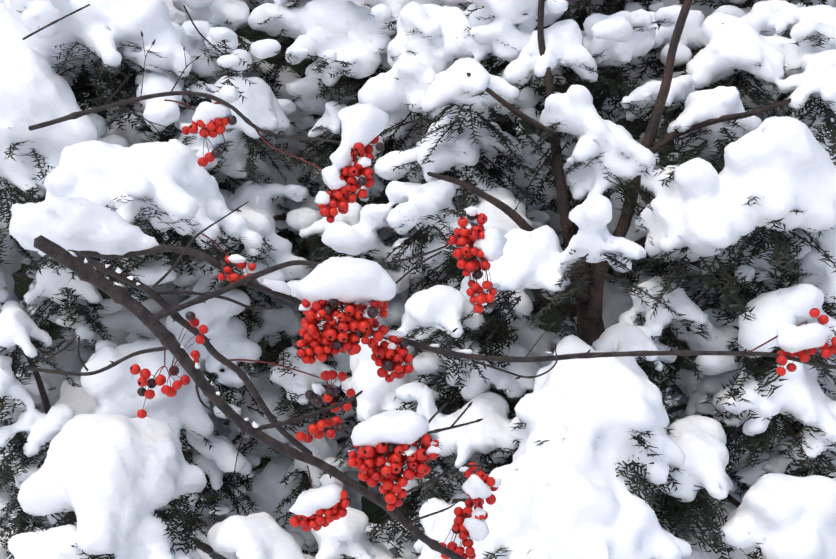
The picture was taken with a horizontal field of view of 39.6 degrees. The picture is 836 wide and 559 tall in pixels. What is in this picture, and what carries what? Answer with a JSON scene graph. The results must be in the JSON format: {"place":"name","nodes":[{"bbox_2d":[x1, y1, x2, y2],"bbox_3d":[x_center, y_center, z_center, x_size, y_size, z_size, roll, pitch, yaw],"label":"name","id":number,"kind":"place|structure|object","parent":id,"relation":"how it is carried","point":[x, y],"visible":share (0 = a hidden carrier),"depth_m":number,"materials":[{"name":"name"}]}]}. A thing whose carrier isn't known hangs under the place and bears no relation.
{"place":"outdoors","nodes":[
{"label":"outdoors","id":0,"kind":"place"},
{"bbox_2d":[0,523,398,558],"bbox_3d":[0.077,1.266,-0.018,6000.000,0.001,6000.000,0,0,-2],"label":"snow ground","id":1,"kind":"structure","parent":0,"point":[207,556],"depth_m":5.59,"materials":[{"name":"white snow"}]},
{"bbox_2d":[0,10,761,525],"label":"tree foliage","id":2,"kind":"object","parent":1,"relation":"on","point":[26,286],"visible":0.02,"depth_m":6.02,"materials":[{"name":"plant"}]},
{"bbox_2d":[0,0,835,558],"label":"evergreen foliage","id":3,"kind":"object","parent":1,"relation":"on","point":[684,516],"depth_m":2.59,"materials":[{"name":"green plant"}]},
{"bbox_2d":[0,0,835,558],"bbox_3d":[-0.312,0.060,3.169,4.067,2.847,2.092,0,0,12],"label":"snow","id":4,"kind":"structure","parent":3,"relation":"on","point":[114,472],"depth_m":2.58,"materials":[{"name":"white snow"}]},
{"bbox_2d":[22,4,835,558],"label":"tree branches","id":5,"kind":"object","parent":1,"relation":"on","point":[126,300],"visible":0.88,"depth_m":0.91,"materials":[{"name":"brown plant"}]},
{"bbox_2d":[130,311,207,418],"bbox_3d":[-0.187,0.064,0.875,0.058,0.081,0.017,0,0,1],"label":"berry cluster","id":6,"kind":"object","parent":5,"relation":"hanging from","point":[160,379],"visible":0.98,"depth_m":0.87,"materials":[{"name":"red plant"}]},
{"bbox_2d":[164,99,236,166],"bbox_3d":[-0.173,-0.117,0.926,0.058,0.054,0.018,0,0,-2],"label":"berry cluster","id":7,"kind":"object","parent":5,"relation":"hanging from","point":[212,130],"visible":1,"depth_m":0.92,"materials":[{"name":"red plant"}]},
{"bbox_2d":[201,233,255,284],"bbox_3d":[-0.151,-0.015,0.926,0.044,0.044,0.015,0,0,-2],"label":"berry cluster","id":8,"kind":"object","parent":5,"relation":"hanging from","point":[230,276],"visible":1,"depth_m":0.93,"materials":[{"name":"red plant"}]},
{"bbox_2d":[289,465,351,531],"bbox_3d":[-0.074,0.166,0.877,0.047,0.050,0.016,0,0,-2],"label":"berry cluster","id":9,"kind":"object","parent":5,"relation":"attached to","point":[338,510],"visible":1,"depth_m":0.87,"materials":[{"name":"red plant"}]},
{"bbox_2d":[296,411,345,442],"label":"berry cluster","id":10,"kind":"object","parent":5,"relation":"hanging from","point":[317,429],"visible":1,"depth_m":0.89,"materials":[{"name":"red plant"}]},
{"bbox_2d":[305,370,354,412],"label":"berry cluster","id":11,"kind":"object","parent":5,"relation":"hanging from","point":[331,392],"visible":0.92,"depth_m":0.92,"materials":[{"name":"red plant"}]},
{"bbox_2d":[294,299,387,363],"bbox_3d":[-0.060,0.033,0.907,0.074,0.067,0.043,0,0,-2],"label":"berry cluster","id":12,"kind":"object","parent":5,"relation":"hanging from","point":[333,338],"visible":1,"depth_m":0.90,"materials":[{"name":"red plant"}]},
{"bbox_2d":[317,136,383,222],"bbox_3d":[-0.054,-0.085,0.927,0.054,0.081,0.022,0,0,-2],"label":"berry cluster","id":13,"kind":"object","parent":5,"relation":"hanging from","point":[353,185],"visible":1,"depth_m":0.92,"materials":[{"name":"red plant"}]},
{"bbox_2d":[371,335,413,382],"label":"berry cluster","id":14,"kind":"object","parent":5,"relation":"hanging from","point":[385,359],"visible":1,"depth_m":0.91,"materials":[{"name":"red plant"}]},
{"bbox_2d":[347,434,438,510],"bbox_3d":[-0.017,0.136,0.841,0.065,0.063,0.050,0,0,-39],"label":"berry cluster","id":15,"kind":"object","parent":5,"relation":"hanging from","point":[385,475],"visible":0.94,"depth_m":0.83,"materials":[{"name":"red plant"}]},
{"bbox_2d":[440,462,498,558],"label":"berry cluster","id":16,"kind":"object","parent":5,"relation":"hanging from","point":[458,527],"visible":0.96,"depth_m":0.92,"materials":[{"name":"red plant"}]},
{"bbox_2d":[445,213,496,313],"bbox_3d":[0.043,-0.014,0.929,0.043,0.083,0.025,0,0,-2],"label":"berry cluster","id":17,"kind":"object","parent":5,"relation":"hanging from","point":[466,236],"visible":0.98,"depth_m":0.93,"materials":[{"name":"red plant"}]},
{"bbox_2d":[776,308,835,375],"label":"berry cluster","id":18,"kind":"object","parent":5,"relation":"hanging from","point":[827,352],"visible":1,"depth_m":0.94,"materials":[{"name":"red plant"}]}
]}

